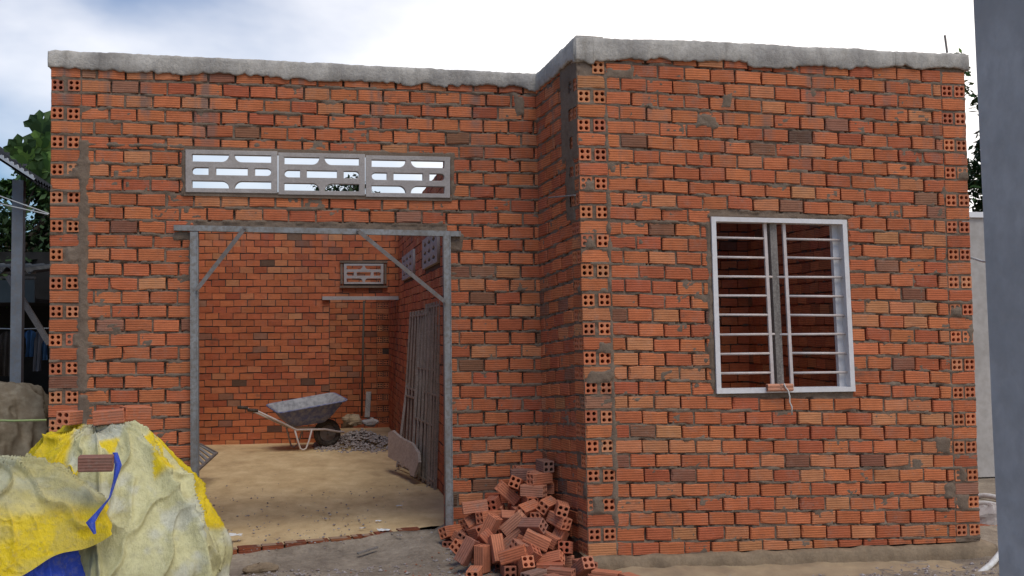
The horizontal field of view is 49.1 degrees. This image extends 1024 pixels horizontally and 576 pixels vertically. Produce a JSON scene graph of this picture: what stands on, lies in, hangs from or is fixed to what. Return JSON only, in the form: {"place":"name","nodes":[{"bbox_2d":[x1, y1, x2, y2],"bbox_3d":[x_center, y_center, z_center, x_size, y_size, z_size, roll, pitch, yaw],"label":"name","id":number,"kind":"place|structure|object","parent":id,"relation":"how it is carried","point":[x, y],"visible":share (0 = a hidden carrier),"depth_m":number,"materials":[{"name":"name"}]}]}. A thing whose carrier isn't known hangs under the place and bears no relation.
{"place":"outdoors","nodes":[
{"label":"outdoors","id":0,"kind":"place"},
{"bbox_2d":[199,427,443,548],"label":"floor","id":1,"kind":"structure","parent":0,"point":[260,471],"depth_m":10.76,"materials":[{"name":"sand"}]},
{"bbox_2d":[199,443,217,470],"bbox_3d":[-3.201,1.712,11.172,0.428,0.204,1.221,0,-2,-10],"label":"steel rack","id":2,"kind":"object","parent":1,"relation":"on","point":[214,453],"visible":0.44,"depth_m":11.55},
{"bbox_2d":[237,393,346,450],"bbox_3d":[-2.877,1.772,14.768,1.356,0.715,0.661,1,-2,-27],"label":"wheelbarrow","id":3,"kind":"object","parent":1,"relation":"on","point":[319,410],"visible":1,"depth_m":14.87,"materials":[{"name":"grey metal"}]},
{"bbox_2d":[312,428,387,453],"bbox_3d":[-2.145,2.056,15.416,1.217,0.258,2.642,0,-2,-10],"label":"rubble","id":4,"kind":"object","parent":1,"relation":"on","point":[355,437],"visible":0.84,"depth_m":14.98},
{"bbox_2d":[342,414,361,427],"bbox_3d":[-2.224,1.844,15.559,0.279,0.191,0.254,0,-2,-10],"label":"rubble lump","id":5,"kind":"object","parent":4,"relation":"on","point":[350,420],"visible":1,"depth_m":15.49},
{"bbox_2d":[361,301,364,415],"bbox_3d":[-2.078,0.972,15.602,0.028,1.598,0.331,0,-2,-1],"label":"pole","id":6,"kind":"object","parent":4,"relation":"on","point":[362,372],"visible":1,"depth_m":15.59,"materials":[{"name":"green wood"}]},
{"bbox_2d":[362,417,378,426],"bbox_3d":[-1.979,1.868,15.597,0.232,0.138,0.170,1,-2,-33],"label":"rubble lump","id":7,"kind":"object","parent":4,"relation":"on","point":[370,422],"visible":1,"depth_m":15.54,"materials":[{"name":"concrete"}]},
{"bbox_2d":[365,391,370,417],"bbox_3d":[-2.011,1.630,15.643,0.070,0.357,0.228,0,-2,-1],"label":"plank","id":8,"kind":"object","parent":7,"relation":"on","point":[367,404],"visible":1,"depth_m":15.63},
{"bbox_2d":[388,430,420,476],"bbox_3d":[-1.149,1.724,11.778,0.095,0.359,1.360,0,-2,-20],"label":"mortar board","id":9,"kind":"object","parent":1,"relation":"on","point":[404,452],"visible":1,"depth_m":11.66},
{"bbox_2d":[396,384,421,470],"bbox_3d":[-1.099,1.166,12.310,0.302,1.674,1.737,0,-2,-11],"label":"steel grille","id":10,"kind":"object","parent":1,"relation":"on","point":[406,396],"visible":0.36,"depth_m":12.73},
{"bbox_2d":[403,309,427,441],"bbox_3d":[-1.050,1.118,12.281,0.124,1.759,1.449,0,-2,-14],"label":"steel grille","id":11,"kind":"object","parent":1,"relation":"on","point":[415,317],"visible":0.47,"depth_m":12.46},
{"bbox_2d":[410,312,435,484],"bbox_3d":[-0.924,1.107,11.531,0.189,1.736,1.337,0,-2,-12],"label":"steel grille","id":12,"kind":"object","parent":1,"relation":"on","point":[420,414],"visible":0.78,"depth_m":11.55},
{"bbox_2d":[421,301,440,489],"bbox_3d":[-0.815,1.049,11.149,0.115,1.823,1.136,0,-2,-11],"label":"steel grille","id":13,"kind":"object","parent":1,"relation":"on","point":[433,389],"visible":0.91,"depth_m":10.92,"materials":[{"name":"metal"}]},
{"bbox_2d":[0,0,981,231],"label":"sky","id":14,"kind":"structure","parent":0,"point":[513,36],"materials":[{"name":"white"}]},
{"bbox_2d":[498,502,504,509],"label":"hollow brick","id":15,"kind":"object","parent":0,"point":[502,506],"visible":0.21,"depth_m":8.22,"materials":[{"name":"brick"}]},
{"bbox_2d":[487,494,501,510],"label":"hollow brick","id":16,"kind":"object","parent":15,"relation":"on","point":[494,502],"visible":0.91,"depth_m":8.10,"materials":[{"name":"brick"}]},
{"bbox_2d":[508,502,519,509],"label":"hollow brick","id":17,"kind":"object","parent":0,"point":[510,505],"visible":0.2,"depth_m":8.29,"materials":[{"name":"brick"}]},
{"bbox_2d":[494,480,520,505],"bbox_3d":[-0.033,1.506,8.227,0.180,0.082,0.082,43,-9,-7],"label":"hollow brick","id":18,"kind":"object","parent":17,"relation":"on","point":[507,492],"visible":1,"depth_m":8.19,"materials":[{"name":"brick"}]},
{"bbox_2d":[508,475,525,491],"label":"hollow brick","id":19,"kind":"object","parent":18,"relation":"on","point":[515,483],"visible":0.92,"depth_m":8.13,"materials":[{"name":"brick"}]},
{"bbox_2d":[229,477,998,575],"bbox_3d":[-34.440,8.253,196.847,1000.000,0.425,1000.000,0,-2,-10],"label":"ground","id":20,"kind":"structure","parent":0,"point":[410,549],"depth_m":8.03,"materials":[{"name":"concrete"}]},
{"bbox_2d":[0,381,48,456],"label":"canvas cover","id":21,"kind":"object","parent":20,"relation":"on","point":[20,401],"visible":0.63,"depth_m":8.22,"materials":[{"name":"fabric"}]},
{"bbox_2d":[0,419,46,421],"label":"cord","id":22,"kind":"object","parent":21,"relation":"attached to","point":[23,420],"visible":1,"depth_m":7.82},
{"bbox_2d":[0,171,49,326],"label":"broadleaf tree","id":23,"kind":"object","parent":20,"relation":"on","point":[6,231],"visible":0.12,"depth_m":14.36,"materials":[{"name":"green plant"}]},
{"bbox_2d":[0,137,50,247],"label":"broadleaf tree","id":24,"kind":"object","parent":20,"relation":"on","point":[6,184],"visible":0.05,"depth_m":15.39,"materials":[{"name":"green plant"}]},
{"bbox_2d":[0,147,51,394],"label":"shed","id":25,"kind":"structure","parent":20,"relation":"on","point":[24,292],"depth_m":10.37,"materials":[{"name":"metal"}]},
{"bbox_2d":[42,341,47,359],"bbox_3d":[-4.544,0.575,10.878,0.094,0.248,0.109,0,-2,-10],"label":"shirt","id":26,"kind":"object","parent":25,"relation":"hanging from","point":[44,350],"visible":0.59,"depth_m":10.87,"materials":[{"name":"blue fabric"}]},
{"bbox_2d":[3,110,53,209],"bbox_3d":[-4.352,0.193,10.399,0.704,3.737,0.160,0,-2,-10],"label":"papaya plant","id":27,"kind":"object","parent":20,"relation":"on","point":[32,151],"visible":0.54,"depth_m":10.41,"materials":[{"name":"green plant"}]},
{"bbox_2d":[0,420,232,575],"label":"tarpaulin heap","id":28,"kind":"object","parent":20,"relation":"on","point":[144,507],"visible":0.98,"depth_m":6.47,"materials":[{"name":"plastic"}]},
{"bbox_2d":[56,410,82,425],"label":"hollow brick","id":29,"kind":"object","parent":28,"relation":"on","point":[69,417],"visible":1,"depth_m":6.74,"materials":[{"name":"brick"}]},
{"bbox_2d":[78,454,113,471],"bbox_3d":[-2.292,0.965,6.169,0.180,0.082,0.082,1,2,-14],"label":"hollow brick","id":30,"kind":"object","parent":28,"relation":"on","point":[97,463],"visible":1,"depth_m":6.13,"materials":[{"name":"brick"}]},
{"bbox_2d":[92,408,124,425],"bbox_3d":[-2.468,0.788,6.855,0.180,0.082,0.082,-4,1,-16],"label":"hollow brick","id":31,"kind":"object","parent":28,"relation":"on","point":[108,416],"visible":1,"depth_m":6.82,"materials":[{"name":"brick"}]},
{"bbox_2d":[119,405,151,419],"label":"hollow brick","id":32,"kind":"object","parent":28,"relation":"on","point":[142,412],"visible":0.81,"depth_m":6.99,"materials":[{"name":"brick"}]},
{"bbox_2d":[242,562,278,573],"bbox_3d":[-1.728,1.928,7.690,0.247,0.094,0.148,0,-2,-16],"label":"stone","id":33,"kind":"object","parent":20,"relation":"on","point":[260,567],"visible":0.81,"depth_m":7.64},
{"bbox_2d":[310,174,379,192],"bbox_3d":[-3.421,0.034,23.731,2.360,4.909,1.786,0,-2,-10],"label":"broadleaf tree","id":34,"kind":"object","parent":20,"relation":"on","point":[337,188],"visible":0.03,"depth_m":23.64,"materials":[{"name":"green plant"}]},
{"bbox_2d":[350,552,534,575],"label":"brick crumbs","id":35,"kind":"object","parent":20,"relation":"on","point":[451,568],"visible":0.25,"depth_m":7.62,"materials":[{"name":"brick"}]},
{"bbox_2d":[442,539,452,547],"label":"hollow brick","id":36,"kind":"object","parent":20,"relation":"on","point":[446,543],"visible":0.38,"depth_m":8.20,"materials":[{"name":"brick"}]},
{"bbox_2d":[438,524,461,539],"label":"hollow brick","id":37,"kind":"object","parent":36,"relation":"on","point":[445,532],"visible":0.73,"depth_m":8.22,"materials":[{"name":"brick"}]},
{"bbox_2d":[449,538,462,553],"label":"hollow brick","id":38,"kind":"object","parent":20,"relation":"on","point":[455,545],"visible":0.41,"depth_m":7.75,"materials":[{"name":"brick"}]},
{"bbox_2d":[454,535,479,565],"bbox_3d":[-0.305,1.782,7.587,0.082,0.180,0.082,24,-10,31],"label":"hollow brick","id":39,"kind":"object","parent":20,"relation":"on","point":[464,555],"visible":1,"depth_m":7.55,"materials":[{"name":"brick"}]},
{"bbox_2d":[466,565,482,575],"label":"hollow brick","id":40,"kind":"object","parent":20,"relation":"on","point":[473,570],"visible":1,"depth_m":7.25,"materials":[{"name":"brick"}]},
{"bbox_2d":[474,544,490,573],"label":"hollow brick","id":41,"kind":"object","parent":20,"relation":"on","point":[482,554],"visible":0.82,"depth_m":7.53,"materials":[{"name":"brick"}]},
{"bbox_2d":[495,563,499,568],"bbox_3d":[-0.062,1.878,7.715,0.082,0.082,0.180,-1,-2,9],"label":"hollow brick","id":42,"kind":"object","parent":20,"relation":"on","point":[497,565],"visible":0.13,"depth_m":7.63,"materials":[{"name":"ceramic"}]},
{"bbox_2d":[503,527,521,548],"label":"hollow brick","id":43,"kind":"object","parent":42,"relation":"on","point":[511,535],"visible":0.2,"depth_m":7.77,"materials":[{"name":"brick"}]},
{"bbox_2d":[499,510,525,535],"bbox_3d":[0.009,1.637,7.807,0.180,0.082,0.082,-42,-9,6],"label":"hollow brick","id":44,"kind":"object","parent":43,"relation":"on","point":[509,525],"visible":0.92,"depth_m":7.77,"materials":[{"name":"brick"}]},
{"bbox_2d":[500,562,516,575],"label":"hollow brick","id":45,"kind":"object","parent":20,"relation":"on","point":[509,569],"visible":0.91,"depth_m":7.36,"materials":[{"name":"brick"}]},
{"bbox_2d":[488,533,504,563],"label":"hollow brick","id":46,"kind":"object","parent":45,"relation":"on","point":[496,542],"visible":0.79,"depth_m":7.54,"materials":[{"name":"brick"}]},
{"bbox_2d":[498,544,527,564],"bbox_3d":[0.006,1.759,7.392,0.180,0.082,0.082,-18,-5,5],"label":"hollow brick","id":47,"kind":"object","parent":45,"relation":"on","point":[510,555],"visible":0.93,"depth_m":7.35,"materials":[{"name":"brick"}]},
{"bbox_2d":[47,35,997,569],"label":"brick house","id":48,"kind":"structure","parent":20,"relation":"on","point":[679,281],"depth_m":8.10,"materials":[{"name":"brick"}]},
{"bbox_2d":[766,384,793,390],"bbox_3d":[1.885,0.701,7.889,0.190,0.051,0.047,0,-2,-10],"label":"brick fragment","id":49,"kind":"object","parent":48,"relation":"on","point":[776,387],"visible":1,"depth_m":7.87,"materials":[{"name":"brick"}]},
{"bbox_2d":[710,217,855,393],"bbox_3d":[1.917,0.120,7.990,1.065,1.241,0.120,0,-2,-10],"label":"window","id":50,"kind":"structure","parent":48,"relation":"in","point":[839,258],"depth_m":7.98,"materials":[{"name":"white paint"}]},
{"bbox_2d":[516,555,534,575],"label":"hollow brick","id":51,"kind":"object","parent":20,"relation":"on","point":[525,563],"visible":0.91,"depth_m":7.28,"materials":[{"name":"brick"}]},
{"bbox_2d":[514,544,541,564],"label":"hollow brick","id":52,"kind":"object","parent":20,"relation":"on","point":[533,550],"visible":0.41,"depth_m":7.44,"materials":[{"name":"brick"}]},
{"bbox_2d":[520,568,546,575],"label":"hollow brick","id":53,"kind":"object","parent":20,"relation":"on","point":[537,572],"visible":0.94,"depth_m":7.19,"materials":[{"name":"brick"}]},
{"bbox_2d":[536,562,562,568],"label":"hollow brick","id":54,"kind":"object","parent":20,"relation":"on","point":[543,565],"visible":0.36,"depth_m":7.40,"materials":[{"name":"brick"}]},
{"bbox_2d":[537,549,564,565],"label":"hollow brick","id":55,"kind":"object","parent":20,"relation":"on","point":[558,555],"visible":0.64,"depth_m":7.51,"materials":[{"name":"brick"}]},
{"bbox_2d":[522,528,551,551],"bbox_3d":[0.169,1.705,7.579,0.180,0.082,0.082,24,2,7],"label":"hollow brick","id":56,"kind":"object","parent":55,"relation":"on","point":[538,540],"visible":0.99,"depth_m":7.54,"materials":[{"name":"brick"}]},
{"bbox_2d":[546,566,575,575],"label":"hollow brick","id":57,"kind":"object","parent":20,"relation":"on","point":[563,571],"visible":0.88,"depth_m":7.24,"materials":[{"name":"brick"}]},
{"bbox_2d":[563,554,573,567],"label":"hollow brick","id":58,"kind":"object","parent":20,"relation":"on","point":[568,560],"visible":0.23,"depth_m":7.66,"materials":[{"name":"brick"}]},
{"bbox_2d":[558,541,572,553],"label":"hollow brick","id":59,"kind":"object","parent":58,"relation":"on","point":[565,547],"visible":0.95,"depth_m":7.58,"materials":[{"name":"brick"}]},
{"bbox_2d":[571,556,594,575],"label":"hollow brick","id":60,"kind":"object","parent":20,"relation":"on","point":[583,566],"visible":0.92,"depth_m":7.26,"materials":[{"name":"brick"}]},
{"bbox_2d":[213,470,998,575],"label":"gravel","id":61,"kind":"structure","parent":20,"relation":"on","point":[926,569],"depth_m":7.73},
{"bbox_2d":[591,568,621,575],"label":"hollow brick","id":62,"kind":"object","parent":20,"relation":"on","point":[600,572],"visible":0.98,"depth_m":7.17,"materials":[{"name":"brick"}]},
{"bbox_2d":[616,560,964,575],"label":"sand","id":63,"kind":"structure","parent":20,"relation":"on","point":[835,569],"depth_m":7.67,"materials":[{"name":"sand"}]},
{"bbox_2d":[953,47,973,95],"bbox_3d":[6.314,-0.658,16.335,1.064,5.698,1.011,0,-2,-10],"label":"broadleaf tree","id":64,"kind":"object","parent":20,"relation":"on","point":[966,73],"visible":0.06,"depth_m":16.43,"materials":[{"name":"green plant"}]},
{"bbox_2d":[965,93,982,211],"bbox_3d":[6.732,-0.269,14.894,2.113,4.827,1.789,-1,-2,25],"label":"broadleaf tree","id":65,"kind":"object","parent":20,"relation":"on","point":[974,171],"visible":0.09,"depth_m":15.01,"materials":[{"name":"green plant"}]},
{"bbox_2d":[978,493,995,499],"bbox_3d":[4.574,1.991,10.640,0.057,0.065,0.337,1,-2,-35],"label":"plastic pipe","id":66,"kind":"object","parent":20,"relation":"on","point":[987,495],"visible":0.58,"depth_m":10.68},
{"bbox_2d":[978,551,998,570],"bbox_3d":[3.264,1.923,7.708,0.503,0.256,0.067,1,-2,-34],"label":"plastic pipe","id":67,"kind":"object","parent":20,"relation":"on","point":[992,562],"visible":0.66,"depth_m":7.71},
{"bbox_2d":[973,0,1023,575],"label":"column","id":68,"kind":"structure","parent":20,"relation":"on","point":[999,35],"depth_m":3.46,"materials":[{"name":"grey paint"}]},
{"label":"brick kerb","id":69,"kind":"structure","parent":20,"relation":"on","visible":0},
{"bbox_2d":[974,503,996,525],"bbox_3d":[4.063,1.948,9.540,0.373,0.238,0.269,0,-2,-10],"label":"cement lump","id":70,"kind":"object","parent":69,"relation":"on","point":[988,514],"visible":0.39,"depth_m":9.44,"materials":[{"name":"concrete"}]},
{"bbox_2d":[962,212,994,476],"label":"boundary wall","id":71,"kind":"structure","parent":0,"point":[985,454],"depth_m":12.26,"materials":[{"name":"paint"}]},
{"bbox_3d":[-4.693,0.384,10.643,0.681,0.022,0.009,0,-2,-10],"label":"clothes line","id":72,"kind":"object","parent":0,"visible":0},
{"bbox_2d":[0,331,9,375],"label":"shirt","id":73,"kind":"object","parent":72,"relation":"hanging from","point":[5,354],"visible":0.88,"depth_m":10.62,"materials":[{"name":"fabric"}]},
{"bbox_2d":[24,330,35,356],"bbox_3d":[-4.593,0.525,10.668,0.100,0.259,0.109,0,-2,-10],"label":"shirt","id":74,"kind":"object","parent":72,"relation":"hanging from","point":[29,335],"visible":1,"depth_m":10.66,"materials":[{"name":"blue fabric"}]},
{"bbox_2d":[33,331,42,370],"bbox_3d":[-4.541,0.605,10.723,0.100,0.382,0.108,0,-2,-10],"label":"shirt","id":75,"kind":"object","parent":72,"relation":"hanging from","point":[37,359],"visible":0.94,"depth_m":10.72,"materials":[{"name":"fabric"}]},
{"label":"hollow brick","id":76,"kind":"object","parent":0,"visible":0},
{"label":"hollow brick","id":77,"kind":"object","parent":76,"relation":"on","visible":0},
{"bbox_2d":[510,468,534,480],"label":"hollow brick","id":78,"kind":"object","parent":77,"relation":"on","point":[521,473],"visible":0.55,"depth_m":8.32,"materials":[{"name":"brick"}]},
{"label":"hollow brick","id":79,"kind":"object","parent":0,"visible":0},
{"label":"hollow brick","id":80,"kind":"object","parent":79,"relation":"on","visible":0},
{"bbox_2d":[544,483,553,493],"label":"hollow brick","id":81,"kind":"object","parent":80,"relation":"on","point":[550,488],"visible":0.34,"depth_m":8.20,"materials":[{"name":"brick"}]},
{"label":"hollow brick","id":82,"kind":"object","parent":81,"relation":"on","visible":0},
{"bbox_2d":[536,458,553,472],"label":"hollow brick","id":83,"kind":"object","parent":82,"relation":"on","point":[544,465],"visible":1,"depth_m":8.19,"materials":[{"name":"brick"}]},
{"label":"hollow brick","id":84,"kind":"object","parent":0,"visible":0},
{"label":"hollow brick","id":85,"kind":"object","parent":84,"relation":"on","visible":0},
{"bbox_2d":[514,499,537,516],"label":"hollow brick","id":86,"kind":"object","parent":85,"relation":"on","point":[527,508],"visible":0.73,"depth_m":7.90,"materials":[{"name":"brick"}]},
{"bbox_2d":[522,496,537,502],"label":"hollow brick","id":87,"kind":"object","parent":86,"relation":"on","point":[525,499],"visible":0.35,"depth_m":8.08,"materials":[{"name":"brick"}]},
{"bbox_2d":[520,483,546,497],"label":"hollow brick","id":88,"kind":"object","parent":87,"relation":"on","point":[526,490],"visible":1,"depth_m":8.08,"materials":[{"name":"brick"}]},
{"bbox_2d":[527,472,552,485],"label":"hollow brick","id":89,"kind":"object","parent":88,"relation":"on","point":[537,478],"visible":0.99,"depth_m":8.12,"materials":[{"name":"brick"}]},
{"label":"hollow brick","id":90,"kind":"object","parent":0,"visible":0},
{"bbox_2d":[477,528,492,544],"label":"hollow brick","id":91,"kind":"object","parent":90,"relation":"on","point":[484,535],"visible":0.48,"depth_m":7.63,"materials":[{"name":"brick"}]},
{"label":"hollow brick","id":92,"kind":"object","parent":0,"visible":0},
{"bbox_2d":[517,532,540,550],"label":"hollow brick","id":93,"kind":"object","parent":92,"relation":"on","point":[520,536],"visible":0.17,"depth_m":7.67,"materials":[{"name":"brick"}]},
{"bbox_2d":[518,517,547,533],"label":"hollow brick","id":94,"kind":"object","parent":93,"relation":"on","point":[539,525],"visible":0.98,"depth_m":7.63,"materials":[{"name":"brick"}]},
{"bbox_2d":[542,530,560,549],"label":"hollow brick","id":95,"kind":"object","parent":93,"relation":"on","point":[553,545],"visible":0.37,"depth_m":7.66,"materials":[{"name":"brick"}]},
{"bbox_2d":[547,527,568,551],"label":"hollow brick","id":96,"kind":"object","parent":92,"relation":"on","point":[563,535],"visible":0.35,"depth_m":7.76,"materials":[{"name":"brick"}]},
{"bbox_2d":[546,510,571,530],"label":"hollow brick","id":97,"kind":"object","parent":96,"relation":"on","point":[553,519],"visible":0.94,"depth_m":7.75,"materials":[{"name":"brick"}]},
{"bbox_2d":[554,500,569,518],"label":"hollow brick","id":98,"kind":"object","parent":97,"relation":"on","point":[561,508],"visible":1,"depth_m":7.73,"materials":[{"name":"brick"}]},
{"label":"hollow brick","id":99,"kind":"object","parent":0,"visible":0},
{"bbox_2d":[508,538,528,547],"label":"hollow brick","id":100,"kind":"object","parent":99,"relation":"on","point":[514,542],"visible":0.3,"depth_m":7.52,"materials":[{"name":"brick"}]},
{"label":"hollow brick","id":101,"kind":"object","parent":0,"visible":0},
{"bbox_2d":[455,529,467,539],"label":"hollow brick","id":102,"kind":"object","parent":101,"relation":"on","point":[461,534],"visible":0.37,"depth_m":8.00,"materials":[{"name":"brick"}]},
{"bbox_2d":[459,513,475,530],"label":"hollow brick","id":103,"kind":"object","parent":102,"relation":"on","point":[467,522],"visible":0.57,"depth_m":8.01,"materials":[{"name":"brick"}]},
{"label":"hollow brick","id":104,"kind":"object","parent":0,"visible":0},
{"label":"hollow brick","id":105,"kind":"object","parent":104,"relation":"on","visible":0},
{"bbox_2d":[546,523,551,532],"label":"hollow brick","id":106,"kind":"object","parent":105,"relation":"on","point":[549,528],"visible":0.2,"depth_m":7.97,"materials":[{"name":"brick"}]},
{"bbox_2d":[530,511,547,522],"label":"hollow brick","id":107,"kind":"object","parent":106,"relation":"on","point":[537,514],"visible":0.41,"depth_m":7.87,"materials":[{"name":"brick"}]},
{"bbox_2d":[535,495,556,514],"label":"hollow brick","id":108,"kind":"object","parent":107,"relation":"on","point":[545,505],"visible":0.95,"depth_m":7.86,"materials":[{"name":"brick"}]},
{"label":"hollow brick","id":109,"kind":"object","parent":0,"visible":0},
{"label":"hollow brick","id":110,"kind":"object","parent":109,"relation":"on","visible":0},
{"bbox_2d":[466,524,482,539],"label":"hollow brick","id":111,"kind":"object","parent":110,"relation":"on","point":[473,532],"visible":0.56,"depth_m":7.90,"materials":[{"name":"brick"}]},
{"bbox_2d":[475,510,500,524],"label":"hollow brick","id":112,"kind":"object","parent":111,"relation":"on","point":[481,517],"visible":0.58,"depth_m":7.94,"materials":[{"name":"brick"}]},
{"bbox_2d":[461,499,487,513],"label":"hollow brick","id":113,"kind":"object","parent":112,"relation":"on","point":[475,506],"visible":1,"depth_m":7.97,"materials":[{"name":"brick"}]},
{"bbox_2d":[477,513,502,535],"bbox_3d":[-0.152,1.663,7.774,0.082,0.180,0.082,29,6,36],"label":"hollow brick","id":114,"kind":"object","parent":110,"relation":"on","point":[492,522],"visible":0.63,"depth_m":7.75,"materials":[{"name":"brick"}]},
{"bbox_2d":[496,524,505,537],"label":"hollow brick","id":115,"kind":"object","parent":110,"relation":"on","point":[499,531],"visible":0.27,"depth_m":7.83,"materials":[{"name":"brick"}]},
{"bbox_2d":[500,510,514,524],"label":"hollow brick","id":116,"kind":"object","parent":115,"relation":"on","point":[505,515],"visible":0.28,"depth_m":7.93,"materials":[{"name":"brick"}]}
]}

